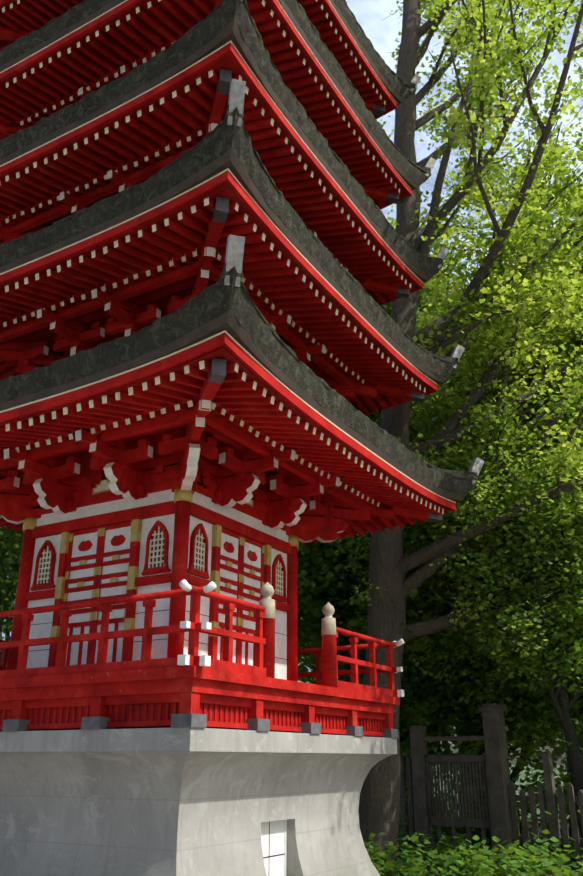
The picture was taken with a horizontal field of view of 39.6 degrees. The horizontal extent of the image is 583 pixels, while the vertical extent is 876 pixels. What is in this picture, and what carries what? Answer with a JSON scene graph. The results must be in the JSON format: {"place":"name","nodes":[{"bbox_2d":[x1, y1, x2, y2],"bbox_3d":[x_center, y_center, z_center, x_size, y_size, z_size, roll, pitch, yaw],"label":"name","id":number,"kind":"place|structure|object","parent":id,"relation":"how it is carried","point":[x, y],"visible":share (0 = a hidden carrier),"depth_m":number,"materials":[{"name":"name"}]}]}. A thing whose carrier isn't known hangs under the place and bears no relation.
{"place":"outdoors","nodes":[
{"label":"outdoors","id":0,"kind":"place"},
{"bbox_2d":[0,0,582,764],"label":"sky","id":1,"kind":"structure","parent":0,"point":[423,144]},
{"bbox_2d":[339,257,582,781],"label":"tree","id":2,"kind":"object","parent":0,"point":[453,377],"depth_m":20.86,"materials":[{"name":"green plant"}]},
{"bbox_2d":[345,0,582,313],"bbox_3d":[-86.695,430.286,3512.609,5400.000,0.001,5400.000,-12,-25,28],"label":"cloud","id":3,"kind":"structure","parent":0,"point":[381,34],"depth_m":1139.80,"materials":[{"name":"white"}]},
{"bbox_2d":[381,765,582,875],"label":"ground","id":4,"kind":"structure","parent":0,"point":[518,782],"depth_m":28.88,"materials":[{"name":"green plant"}]},
{"bbox_2d":[0,526,23,665],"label":"tree","id":5,"kind":"object","parent":4,"relation":"on","point":[10,561],"depth_m":23.03,"materials":[{"name":"green plant"}]},
{"bbox_2d":[0,727,396,875],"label":"concrete base","id":6,"kind":"object","parent":4,"relation":"on","point":[186,801],"visible":1,"depth_m":8.07,"materials":[{"name":"grey concrete"}]},
{"bbox_2d":[0,0,483,737],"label":"pagoda","id":7,"kind":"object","parent":6,"relation":"on","point":[212,354],"visible":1,"depth_m":9.91,"materials":[{"name":"wood"}]},
{"bbox_2d":[298,244,488,818],"bbox_3d":[5.037,1.649,23.618,12.336,17.684,9.106,-12,-25,28],"label":"tree","id":8,"kind":"object","parent":4,"relation":"on","point":[423,290],"depth_m":25.24,"materials":[{"name":"green plant"}]},
{"bbox_2d":[298,374,561,818],"bbox_3d":[2.222,2.634,19.192,8.912,12.600,9.110,-12,-25,28],"label":"tree","id":9,"kind":"object","parent":4,"relation":"on","point":[315,560],"depth_m":16.61,"materials":[{"name":"green plant"}]},
{"bbox_2d":[298,369,582,788],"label":"tree","id":10,"kind":"object","parent":4,"relation":"on","point":[428,409],"depth_m":16.95,"materials":[{"name":"green plant"}]},
{"bbox_2d":[299,356,582,847],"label":"tree","id":11,"kind":"object","parent":4,"relation":"on","point":[414,548],"depth_m":15.43,"materials":[{"name":"green plant"}]},
{"bbox_2d":[380,209,509,815],"bbox_3d":[3.477,1.701,28.732,13.068,21.374,9.513,-54,-57,64],"label":"tree","id":12,"kind":"object","parent":4,"relation":"on","point":[449,257],"depth_m":27.91,"materials":[{"name":"green plant"}]},
{"bbox_2d":[339,629,582,843],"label":"hedge leaves","id":13,"kind":"object","parent":4,"relation":"on","point":[517,727],"visible":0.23,"depth_m":15.46,"materials":[{"name":"green plant"}]},
{"bbox_2d":[358,0,582,870],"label":"tree","id":14,"kind":"object","parent":4,"relation":"on","point":[505,329],"depth_m":14.83,"materials":[{"name":"green plant"}]},
{"bbox_2d":[363,811,582,875],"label":"ground cover leaves","id":15,"kind":"object","parent":4,"relation":"on","point":[479,863],"visible":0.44,"depth_m":11.70,"materials":[{"name":"green plant"}]},
{"bbox_2d":[397,373,582,863],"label":"tree","id":16,"kind":"object","parent":4,"relation":"on","point":[514,622],"depth_m":13.94,"materials":[{"name":"green plant"}]},
{"bbox_2d":[399,703,582,871],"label":"garden fence","id":17,"kind":"object","parent":4,"relation":"on","point":[502,798],"visible":0.85,"depth_m":13.82,"materials":[{"name":"brown wood"}]},
{"bbox_2d":[432,299,582,744],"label":"tree","id":18,"kind":"object","parent":4,"relation":"on","point":[578,343],"depth_m":16.94,"materials":[{"name":"green plant"}]},
{"bbox_2d":[449,403,582,706],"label":"tree","id":19,"kind":"object","parent":4,"relation":"on","point":[568,633],"depth_m":14.19,"materials":[{"name":"green plant"}]},
{"bbox_2d":[489,174,582,339],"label":"tree","id":20,"kind":"object","parent":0,"point":[566,203],"depth_m":22.33,"materials":[{"name":"green plant"}]}
]}

